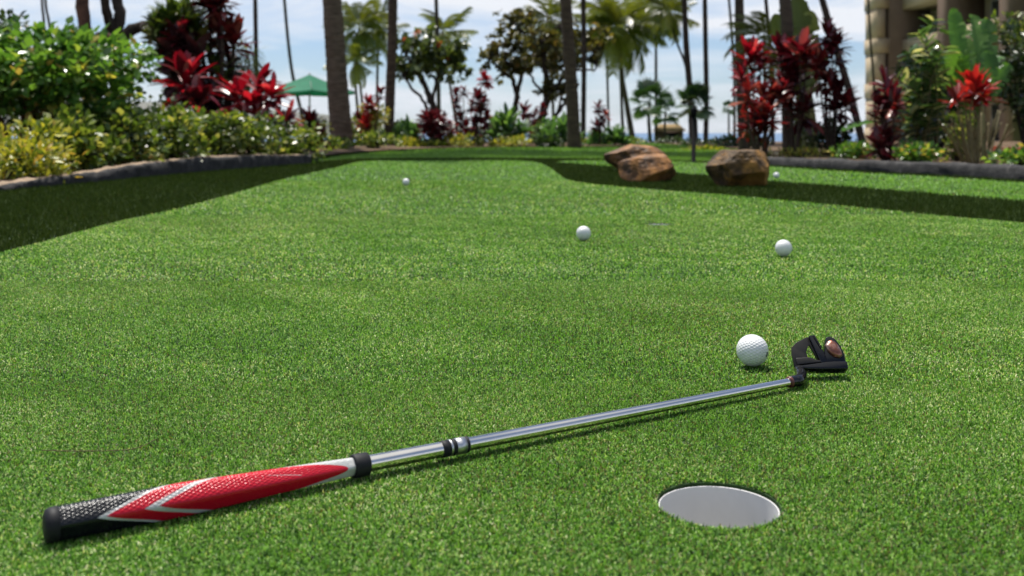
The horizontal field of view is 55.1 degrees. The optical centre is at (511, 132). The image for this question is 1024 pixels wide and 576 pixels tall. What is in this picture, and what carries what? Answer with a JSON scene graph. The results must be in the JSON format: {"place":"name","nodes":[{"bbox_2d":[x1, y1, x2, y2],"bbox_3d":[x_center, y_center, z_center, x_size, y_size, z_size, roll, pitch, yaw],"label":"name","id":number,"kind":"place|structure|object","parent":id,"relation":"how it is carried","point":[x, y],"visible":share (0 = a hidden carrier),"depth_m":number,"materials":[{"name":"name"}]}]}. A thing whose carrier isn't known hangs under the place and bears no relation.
{"place":"outdoors","nodes":[
{"label":"outdoors","id":0,"kind":"place"},
{"bbox_2d":[1,99,590,132],"bbox_3d":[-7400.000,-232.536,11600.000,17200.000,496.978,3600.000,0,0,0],"label":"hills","id":1,"kind":"structure","parent":0,"point":[142,105],"depth_m":10994.78,"materials":[{"name":"green plant"}]},
{"bbox_2d":[0,0,864,132],"label":"sky","id":2,"kind":"structure","parent":0,"point":[305,17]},
{"bbox_2d":[12,133,857,142],"bbox_3d":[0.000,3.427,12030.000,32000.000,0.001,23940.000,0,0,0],"label":"sea","id":3,"kind":"structure","parent":0,"point":[778,137],"depth_m":909.30,"materials":[{"name":"blue liquid"}]},
{"bbox_2d":[0,157,1023,251],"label":"fringe turf","id":4,"kind":"structure","parent":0,"point":[309,171],"depth_m":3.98,"materials":[{"name":"green plant"}]},
{"bbox_2d":[0,154,311,190],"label":"stone kerb","id":5,"kind":"structure","parent":4,"relation":"on","point":[195,164],"depth_m":7.21,"materials":[{"name":"grey stone"}]},
{"bbox_2d":[604,144,665,168],"bbox_3d":[1.044,0.218,7.912,0.491,0.252,0.405,0,0,45],"label":"rock","id":6,"kind":"object","parent":4,"relation":"on","point":[614,157],"visible":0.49,"depth_m":7.84,"materials":[{"name":"brown stone"}]},
{"bbox_2d":[618,154,675,182],"bbox_3d":[0.877,0.240,6.290,0.379,0.206,0.280,0,0,0],"label":"rock","id":7,"kind":"object","parent":4,"relation":"on","point":[651,167],"visible":0.91,"depth_m":6.25,"materials":[{"name":"brown stone"}]},
{"bbox_2d":[705,149,769,187],"bbox_3d":[1.341,0.222,5.794,0.387,0.245,0.340,0,0,0],"label":"rock","id":8,"kind":"object","parent":4,"relation":"on","point":[741,167],"visible":0.97,"depth_m":5.69,"materials":[{"name":"brown stone"}]},
{"bbox_2d":[0,160,1023,575],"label":"putting green","id":9,"kind":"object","parent":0,"point":[730,485],"visible":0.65,"depth_m":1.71,"materials":[{"name":"green plant"}]},
{"bbox_2d":[42,335,847,542],"bbox_3d":[0.029,0.291,1.030,0.953,0.054,0.058,0,0,-33],"label":"putter","id":10,"kind":"object","parent":9,"relation":"on","point":[122,511],"visible":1,"depth_m":0.87,"materials":[{"name":"rubber"}]},
{"bbox_2d":[658,486,779,528],"bbox_3d":[0.177,0.374,0.843,0.102,0.105,0.102,0,0,0],"label":"putting cup","id":11,"kind":"object","parent":9,"relation":"in","point":[714,506],"visible":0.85,"depth_m":0.89,"materials":[{"name":"plastic"}]},
{"bbox_2d":[736,334,768,366],"bbox_3d":[0.326,0.295,1.329,0.043,0.043,0.043,29,12,-10],"label":"golf ball","id":12,"kind":"object","parent":9,"relation":"on","point":[752,350],"visible":1,"depth_m":1.31,"materials":[{"name":"white plastic"}]},
{"bbox_2d":[312,142,770,161],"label":"ground","id":13,"kind":"structure","parent":0,"point":[338,154],"depth_m":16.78,"materials":[{"name":"green plant"}]},
{"bbox_2d":[283,0,306,128],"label":"palm tree","id":14,"kind":"object","parent":13,"relation":"on","point":[289,50],"visible":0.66,"depth_m":47.94,"materials":[{"name":"brown plant"}]},
{"bbox_2d":[264,73,354,107],"bbox_3d":[-8.248,-0.979,40.000,2.588,2.922,2.588,0,0,31],"label":"patio umbrella","id":15,"kind":"object","parent":13,"relation":"on","point":[309,85],"visible":0.63,"depth_m":39.40,"materials":[{"name":"green fabric"}]},
{"bbox_2d":[0,142,625,181],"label":"flower bed","id":16,"kind":"object","parent":13,"relation":"on","point":[355,149],"visible":0.13,"depth_m":17.32,"materials":[{"name":"green plant"}]},
{"bbox_2d":[0,133,80,183],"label":"croton bush","id":17,"kind":"object","parent":16,"relation":"on","point":[25,156],"visible":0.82,"depth_m":5.88,"materials":[{"name":"yellow plant"}]},
{"bbox_2d":[0,115,92,172],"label":"croton bush","id":18,"kind":"object","parent":16,"relation":"on","point":[57,126],"visible":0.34,"depth_m":6.50,"materials":[{"name":"yellow plant"}]},
{"bbox_2d":[0,13,157,153],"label":"broadleaf shrub","id":19,"kind":"object","parent":16,"relation":"on","point":[71,67],"visible":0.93,"depth_m":7.38,"materials":[{"name":"green plant"}]},
{"bbox_2d":[27,103,134,172],"bbox_3d":[-3.034,0.112,6.880,0.721,0.643,0.764,0,0,0],"label":"hedge shrub","id":20,"kind":"object","parent":16,"relation":"on","point":[97,145],"visible":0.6,"depth_m":6.79,"materials":[{"name":"green plant"}]},
{"bbox_2d":[75,0,110,100],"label":"twisted tree","id":21,"kind":"object","parent":16,"relation":"on","point":[82,12],"visible":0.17,"depth_m":11.94,"materials":[{"name":"brown plant"}]},
{"bbox_2d":[33,85,181,157],"bbox_3d":[-3.952,-0.096,9.581,1.533,0.809,0.850,0,0,0],"label":"hedge shrub","id":22,"kind":"object","parent":16,"relation":"on","point":[161,100],"visible":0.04,"depth_m":9.60,"materials":[{"name":"green plant"}]},
{"bbox_2d":[76,102,171,165],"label":"hedge shrub","id":23,"kind":"object","parent":16,"relation":"on","point":[130,119],"visible":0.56,"depth_m":7.29,"materials":[{"name":"green plant"}]},
{"bbox_2d":[91,33,163,125],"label":"broadleaf shrub","id":24,"kind":"object","parent":16,"relation":"on","point":[149,77],"visible":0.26,"depth_m":8.17,"materials":[{"name":"green plant"}]},
{"bbox_2d":[100,0,177,92],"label":"twisted tree","id":25,"kind":"object","parent":16,"relation":"on","point":[117,20],"visible":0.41,"depth_m":12.42,"materials":[{"name":"brown plant"}]},
{"bbox_2d":[126,101,210,160],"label":"hedge shrub","id":26,"kind":"object","parent":16,"relation":"on","point":[177,139],"visible":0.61,"depth_m":7.88,"materials":[{"name":"green plant"}]},
{"bbox_2d":[151,50,223,156],"bbox_3d":[-3.421,-0.295,10.315,0.819,1.191,0.817,0,0,42],"label":"ti plant","id":27,"kind":"object","parent":16,"relation":"on","point":[186,66],"visible":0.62,"depth_m":10.26,"materials":[{"name":"red plant"}]},
{"bbox_2d":[140,0,257,154],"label":"ti plant","id":28,"kind":"object","parent":16,"relation":"on","point":[182,33],"visible":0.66,"depth_m":11.77,"materials":[{"name":"red plant"}]},
{"bbox_2d":[173,106,257,155],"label":"hedge shrub","id":29,"kind":"object","parent":16,"relation":"on","point":[215,132],"visible":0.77,"depth_m":8.66,"materials":[{"name":"green plant"}]},
{"bbox_2d":[224,36,272,115],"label":"leafy shrub","id":30,"kind":"object","parent":16,"relation":"on","point":[255,59],"visible":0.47,"depth_m":12.37,"materials":[{"name":"red plant"}]},
{"bbox_2d":[210,62,294,140],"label":"ti plant","id":31,"kind":"object","parent":16,"relation":"on","point":[256,100],"visible":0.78,"depth_m":10.71,"materials":[{"name":"red plant"}]},
{"bbox_2d":[216,110,290,154],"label":"hedge shrub","id":32,"kind":"object","parent":16,"relation":"on","point":[256,147],"visible":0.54,"depth_m":9.33,"materials":[{"name":"green plant"}]},
{"bbox_2d":[253,0,258,141],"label":"palm tree","id":33,"kind":"object","parent":16,"relation":"on","point":[255,21],"visible":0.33,"depth_m":29.94,"materials":[{"name":"brown plant"}]},
{"bbox_2d":[260,98,303,140],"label":"ti plant","id":34,"kind":"object","parent":16,"relation":"on","point":[288,114],"visible":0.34,"depth_m":10.99,"materials":[{"name":"red plant"}]},
{"bbox_2d":[264,120,332,161],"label":"hedge shrub","id":35,"kind":"object","parent":16,"relation":"on","point":[302,145],"visible":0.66,"depth_m":10.24,"materials":[{"name":"green plant"}]},
{"bbox_2d":[298,106,331,151],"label":"ti plant","id":36,"kind":"object","parent":16,"relation":"on","point":[310,117],"visible":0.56,"depth_m":14.26,"materials":[{"name":"red plant"}]},
{"bbox_2d":[318,132,356,149],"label":"hedge shrub","id":37,"kind":"object","parent":16,"relation":"on","point":[336,142],"visible":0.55,"depth_m":16.32,"materials":[{"name":"green plant"}]},
{"bbox_2d":[322,0,354,146],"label":"palm tree","id":38,"kind":"object","parent":16,"relation":"on","point":[340,120],"visible":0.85,"depth_m":18.84,"materials":[{"name":"brown plant"}]},
{"bbox_2d":[350,85,386,147],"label":"ti plant","id":39,"kind":"object","parent":16,"relation":"on","point":[364,120],"visible":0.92,"depth_m":17.99,"materials":[{"name":"red plant"}]},
{"bbox_2d":[356,101,390,140],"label":"croton bush","id":40,"kind":"object","parent":16,"relation":"on","point":[380,115],"visible":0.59,"depth_m":18.13,"materials":[{"name":"yellow plant"}]},
{"bbox_2d":[352,129,402,151],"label":"hedge shrub","id":41,"kind":"object","parent":16,"relation":"on","point":[379,137],"visible":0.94,"depth_m":17.39,"materials":[{"name":"green plant"}]},
{"bbox_2d":[383,0,397,145],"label":"palm tree","id":42,"kind":"object","parent":16,"relation":"on","point":[391,57],"visible":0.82,"depth_m":21.41,"materials":[{"name":"brown plant"}]},
{"bbox_2d":[386,113,422,142],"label":"spiky plant","id":43,"kind":"object","parent":16,"relation":"on","point":[410,127],"visible":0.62,"depth_m":21.08,"materials":[{"name":"green plant"}]},
{"bbox_2d":[397,134,429,149],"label":"croton bush","id":44,"kind":"object","parent":16,"relation":"on","point":[409,141],"visible":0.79,"depth_m":19.50,"materials":[{"name":"yellow plant"}]},
{"bbox_2d":[396,15,474,138],"bbox_3d":[-2.243,-1.473,26.920,2.430,3.626,1.843,0,0,0],"label":"plumeria tree","id":45,"kind":"object","parent":16,"relation":"on","point":[426,61],"visible":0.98,"depth_m":26.89,"materials":[{"name":"green plant"}]},
{"bbox_2d":[415,107,456,140],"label":"red shrub","id":46,"kind":"object","parent":16,"relation":"on","point":[433,121],"visible":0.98,"depth_m":19.94,"materials":[{"name":"red plant"}]},
{"bbox_2d":[447,85,473,135],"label":"ti plant","id":47,"kind":"object","parent":16,"relation":"on","point":[461,117],"visible":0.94,"depth_m":20.82,"materials":[{"name":"red plant"}]},
{"bbox_2d":[443,132,484,148],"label":"croton bush","id":48,"kind":"object","parent":16,"relation":"on","point":[462,140],"visible":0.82,"depth_m":20.12,"materials":[{"name":"yellow plant"}]},
{"bbox_2d":[466,87,494,145],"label":"ti plant","id":49,"kind":"object","parent":16,"relation":"on","point":[479,103],"visible":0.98,"depth_m":20.44,"materials":[{"name":"red plant"}]},
{"bbox_2d":[487,134,530,147],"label":"croton bush","id":50,"kind":"object","parent":16,"relation":"on","point":[507,142],"visible":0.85,"depth_m":20.26,"materials":[{"name":"yellow plant"}]},
{"bbox_2d":[485,102,537,145],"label":"spiky plant","id":51,"kind":"object","parent":16,"relation":"on","point":[505,120],"visible":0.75,"depth_m":21.38,"materials":[{"name":"green plant"}]},
{"bbox_2d":[476,6,549,123],"bbox_3d":[0.042,-1.758,30.122,2.307,4.282,2.331,0,0,0],"label":"shade tree","id":52,"kind":"object","parent":16,"relation":"on","point":[504,66],"visible":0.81,"depth_m":29.89,"materials":[{"name":"green plant"}]},
{"bbox_2d":[518,99,548,144],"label":"ti plant","id":53,"kind":"object","parent":16,"relation":"on","point":[525,109],"visible":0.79,"depth_m":22.80,"materials":[{"name":"red plant"}]},
{"bbox_2d":[531,133,564,147],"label":"hedge shrub","id":54,"kind":"object","parent":16,"relation":"on","point":[546,141],"visible":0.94,"depth_m":20.33,"materials":[{"name":"green plant"}]},
{"bbox_2d":[534,111,585,146],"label":"spiky plant","id":55,"kind":"object","parent":16,"relation":"on","point":[561,129],"visible":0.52,"depth_m":21.69,"materials":[{"name":"green plant"}]},
{"bbox_2d":[505,12,615,141],"bbox_3d":[1.384,-1.500,28.244,3.197,3.890,2.072,0,0,0],"label":"shade tree","id":56,"kind":"object","parent":16,"relation":"on","point":[552,60],"visible":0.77,"depth_m":27.87,"materials":[{"name":"green plant"}]},
{"bbox_2d":[581,0,586,140],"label":"palm tree","id":57,"kind":"object","parent":16,"relation":"on","point":[583,65],"visible":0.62,"depth_m":24.95,"materials":[{"name":"brown plant"}]},
{"bbox_2d":[590,99,611,144],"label":"ti plant","id":58,"kind":"object","parent":16,"relation":"on","point":[597,123],"visible":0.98,"depth_m":22.50,"materials":[{"name":"red plant"}]},
{"bbox_2d":[598,123,636,146],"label":"spiky plant","id":59,"kind":"object","parent":16,"relation":"on","point":[615,136],"visible":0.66,"depth_m":22.82,"materials":[{"name":"green plant"}]},
{"bbox_2d":[323,43,385,105],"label":"palm tree","id":60,"kind":"object","parent":13,"relation":"on","point":[357,70],"visible":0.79,"depth_m":49.78,"materials":[{"name":"green plant"}]},
{"bbox_2d":[322,0,387,110],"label":"palm tree","id":61,"kind":"object","parent":13,"relation":"on","point":[352,13],"visible":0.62,"depth_m":51.67,"materials":[{"name":"green plant"}]},
{"bbox_2d":[360,0,411,109],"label":"palm tree","id":62,"kind":"object","parent":13,"relation":"on","point":[381,35],"visible":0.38,"depth_m":53.93,"materials":[{"name":"green plant"}]},
{"bbox_2d":[411,7,478,132],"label":"palm tree","id":63,"kind":"object","parent":13,"relation":"on","point":[449,23],"visible":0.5,"depth_m":49.91,"materials":[{"name":"green plant"}]},
{"bbox_2d":[522,0,586,116],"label":"palm tree","id":64,"kind":"object","parent":13,"relation":"on","point":[552,9],"visible":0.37,"depth_m":47.74,"materials":[{"name":"green plant"}]},
{"bbox_2d":[560,0,581,147],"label":"palm tree","id":65,"kind":"object","parent":13,"relation":"on","point":[572,109],"visible":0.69,"depth_m":19.30,"materials":[{"name":"brown plant"}]},
{"bbox_2d":[587,0,657,134],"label":"palm tree","id":66,"kind":"object","parent":13,"relation":"on","point":[621,105],"visible":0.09,"depth_m":48.94,"materials":[{"name":"green plant"}]},
{"bbox_2d":[573,0,672,142],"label":"palm tree","id":67,"kind":"object","parent":13,"relation":"on","point":[627,44],"visible":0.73,"depth_m":45.45,"materials":[{"name":"green plant"}]},
{"bbox_2d":[625,76,671,141],"bbox_3d":[4.793,-0.770,33.994,1.763,2.467,1.490,0,0,0],"label":"palm tree","id":68,"kind":"object","parent":13,"relation":"on","point":[645,88],"visible":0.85,"depth_m":33.92,"materials":[{"name":"green plant"}]},
{"bbox_2d":[621,0,681,141],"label":"palm tree","id":69,"kind":"object","parent":13,"relation":"on","point":[656,79],"visible":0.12,"depth_m":51.91,"materials":[{"name":"green plant"}]},
{"bbox_2d":[650,89,683,139],"bbox_3d":[5.670,-0.586,35.995,1.351,2.081,1.389,0,0,15],"label":"palm tree","id":70,"kind":"object","parent":13,"relation":"on","point":[666,118],"visible":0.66,"depth_m":35.93,"materials":[{"name":"green plant"}]},
{"bbox_2d":[639,0,699,65],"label":"palm tree","id":71,"kind":"object","parent":13,"relation":"on","point":[670,21],"visible":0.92,"depth_m":43.84,"materials":[{"name":"green plant"}]},
{"bbox_2d":[653,124,685,140],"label":"thatched hut","id":72,"kind":"object","parent":13,"relation":"on","point":[672,130],"visible":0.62,"depth_m":52.00,"materials":[{"name":"brown wood"}]},
{"bbox_2d":[735,0,748,149],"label":"palm tree","id":73,"kind":"object","parent":13,"relation":"on","point":[742,141],"visible":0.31,"depth_m":15.94,"materials":[{"name":"brown plant"}]},
{"bbox_2d":[727,74,793,154],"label":"ti plant","id":74,"kind":"object","parent":13,"relation":"on","point":[760,109],"visible":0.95,"depth_m":10.92,"materials":[{"name":"red plant"}]},
{"bbox_2d":[659,142,1020,163],"bbox_3d":[21.303,0.277,16.000,37.393,0.001,30.000,0,0,0],"label":"side flower bed","id":75,"kind":"object","parent":13,"relation":"on","point":[777,145],"visible":0.03,"depth_m":12.53,"materials":[{"name":"green plant"}]},
{"bbox_2d":[681,0,693,138],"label":"palm tree","id":76,"kind":"object","parent":75,"relation":"on","point":[687,63],"visible":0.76,"depth_m":27.93,"materials":[{"name":"brown plant"}]},
{"bbox_2d":[674,80,716,142],"bbox_3d":[4.481,-0.484,24.052,1.066,1.628,1.117,0,0,0],"label":"palm tree","id":77,"kind":"object","parent":75,"relation":"on","point":[697,91],"visible":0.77,"depth_m":23.90,"materials":[{"name":"green plant"}]},
{"bbox_2d":[703,0,708,140],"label":"palm tree","id":78,"kind":"object","parent":75,"relation":"on","point":[705,65],"visible":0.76,"depth_m":25.95,"materials":[{"name":"brown plant"}]},
{"bbox_2d":[714,133,774,148],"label":"hedge shrub","id":79,"kind":"object","parent":75,"relation":"on","point":[726,140],"visible":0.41,"depth_m":19.81,"materials":[{"name":"green plant"}]},
{"bbox_2d":[720,11,779,153],"bbox_3d":[3.886,-0.791,15.006,1.520,2.237,1.379,0,0,21],"label":"palm tree","id":80,"kind":"object","parent":75,"relation":"on","point":[747,28],"visible":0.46,"depth_m":14.91,"materials":[{"name":"green plant"}]},
{"bbox_2d":[728,35,775,148],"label":"ti plant","id":81,"kind":"object","parent":75,"relation":"on","point":[757,57],"visible":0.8,"depth_m":11.49,"materials":[{"name":"red plant"}]},
{"bbox_2d":[779,0,794,153],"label":"palm tree","id":82,"kind":"object","parent":75,"relation":"on","point":[786,13],"visible":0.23,"depth_m":12.50,"materials":[{"name":"brown plant"}]},
{"bbox_2d":[763,26,825,155],"bbox_3d":[3.332,-0.471,11.646,0.859,1.542,0.869,0,0,0],"label":"ti plant","id":83,"kind":"object","parent":75,"relation":"on","point":[791,64],"visible":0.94,"depth_m":11.59,"materials":[{"name":"red plant"}]},
{"bbox_2d":[770,0,828,153],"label":"banana plant","id":84,"kind":"object","parent":75,"relation":"on","point":[804,16],"visible":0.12,"depth_m":13.08,"materials":[{"name":"green plant"}]},
{"bbox_2d":[767,145,832,156],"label":"croton bush","id":85,"kind":"object","parent":75,"relation":"on","point":[806,153],"visible":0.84,"depth_m":11.21,"materials":[{"name":"green plant"}]},
{"bbox_2d":[793,117,854,154],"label":"hedge shrub","id":86,"kind":"object","parent":75,"relation":"on","point":[819,138],"visible":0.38,"depth_m":12.27,"materials":[{"name":"green plant"}]},
{"bbox_2d":[799,17,862,155],"bbox_3d":[3.851,-0.556,11.762,0.708,1.712,0.803,0,0,39],"label":"ti plant","id":87,"kind":"object","parent":75,"relation":"on","point":[830,44],"visible":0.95,"depth_m":11.76,"materials":[{"name":"red plant"}]},
{"bbox_2d":[819,0,865,143],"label":"palm tree","id":88,"kind":"object","parent":75,"relation":"on","point":[859,130],"visible":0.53,"depth_m":23.93,"materials":[{"name":"brown plant"}]},
{"bbox_2d":[826,138,876,158],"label":"hedge shrub","id":89,"kind":"object","parent":75,"relation":"on","point":[855,150],"visible":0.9,"depth_m":10.43,"materials":[{"name":"green plant"}]},
{"bbox_2d":[861,64,909,160],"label":"ti plant","id":90,"kind":"object","parent":75,"relation":"on","point":[882,138],"visible":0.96,"depth_m":9.78,"materials":[{"name":"red plant"}]},
{"bbox_2d":[892,137,944,161],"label":"hedge shrub","id":91,"kind":"object","parent":75,"relation":"on","point":[915,151],"visible":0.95,"depth_m":9.30,"materials":[{"name":"green plant"}]},
{"bbox_2d":[891,111,953,155],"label":"hedge shrub","id":92,"kind":"object","parent":75,"relation":"on","point":[940,132],"visible":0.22,"depth_m":11.36,"materials":[{"name":"green plant"}]},
{"bbox_2d":[887,40,962,153],"bbox_3d":[5.410,-0.460,12.581,1.429,1.534,0.976,0,0,16],"label":"hedge shrub","id":93,"kind":"object","parent":75,"relation":"on","point":[941,144],"visible":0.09,"depth_m":12.56,"materials":[{"name":"green plant"}]},
{"bbox_2d":[894,15,960,158],"bbox_3d":[4.390,-0.486,10.389,0.779,1.534,0.893,0,0,19],"label":"ginger plant","id":94,"kind":"object","parent":75,"relation":"on","point":[925,109],"visible":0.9,"depth_m":10.29,"materials":[{"name":"green plant"}]},
{"bbox_2d":[939,63,1008,163],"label":"ti plant","id":95,"kind":"object","parent":75,"relation":"on","point":[973,86],"visible":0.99,"depth_m":8.70,"materials":[{"name":"red plant"}]},
{"bbox_2d":[936,8,1013,158],"bbox_3d":[5.053,-0.523,10.766,0.795,1.664,0.986,0,0,25],"label":"banana plant","id":96,"kind":"object","parent":75,"relation":"on","point":[981,49],"visible":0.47,"depth_m":10.56,"materials":[{"name":"green plant"}]},
{"bbox_2d":[938,107,1014,162],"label":"reed clump","id":97,"kind":"object","parent":75,"relation":"on","point":[990,143],"visible":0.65,"depth_m":8.97,"materials":[{"name":"plant"}]},
{"bbox_2d":[980,142,1023,165],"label":"hedge shrub","id":98,"kind":"object","parent":75,"relation":"on","point":[1013,155],"visible":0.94,"depth_m":8.01,"materials":[{"name":"green plant"}]},
{"bbox_2d":[984,9,1023,127],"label":"fern shrub","id":99,"kind":"object","parent":75,"relation":"on","point":[995,19],"visible":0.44,"depth_m":12.72,"materials":[{"name":"green plant"}]},
{"bbox_2d":[994,18,1023,143],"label":"fern shrub","id":100,"kind":"object","parent":75,"relation":"on","point":[1015,100],"visible":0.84,"depth_m":11.90,"materials":[{"name":"green plant"}]},
{"bbox_2d":[768,157,1023,181],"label":"stone kerb","id":101,"kind":"structure","parent":13,"relation":"on","point":[1008,171],"depth_m":7.48,"materials":[{"name":"grey stone"}]},
{"bbox_2d":[864,0,1023,141],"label":"apartment building","id":102,"kind":"structure","parent":13,"relation":"on","point":[895,24],"depth_m":64.50,"materials":[{"name":"beige paint"}]},
{"bbox_2d":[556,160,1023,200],"bbox_3d":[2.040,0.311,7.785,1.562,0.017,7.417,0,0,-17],"label":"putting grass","id":103,"kind":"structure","parent":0,"point":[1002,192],"depth_m":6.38,"materials":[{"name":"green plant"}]},
{"bbox_2d":[563,161,1023,201],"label":"grass","id":104,"kind":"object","parent":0,"point":[814,179],"visible":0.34,"depth_m":6.57,"materials":[{"name":"green plant"}]},
{"bbox_2d":[690,107,696,162],"bbox_3d":[1.928,0.027,10.421,0.072,0.600,0.072,0,0,0],"label":"garden post","id":105,"kind":"object","parent":104,"relation":"on","point":[693,112],"visible":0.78,"depth_m":10.40,"materials":[{"name":"black metal"}]},
{"bbox_2d":[939,110,975,160],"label":"hedge shrub","id":106,"kind":"object","parent":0,"point":[954,154],"visible":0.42,"depth_m":9.58,"materials":[{"name":"green plant"}]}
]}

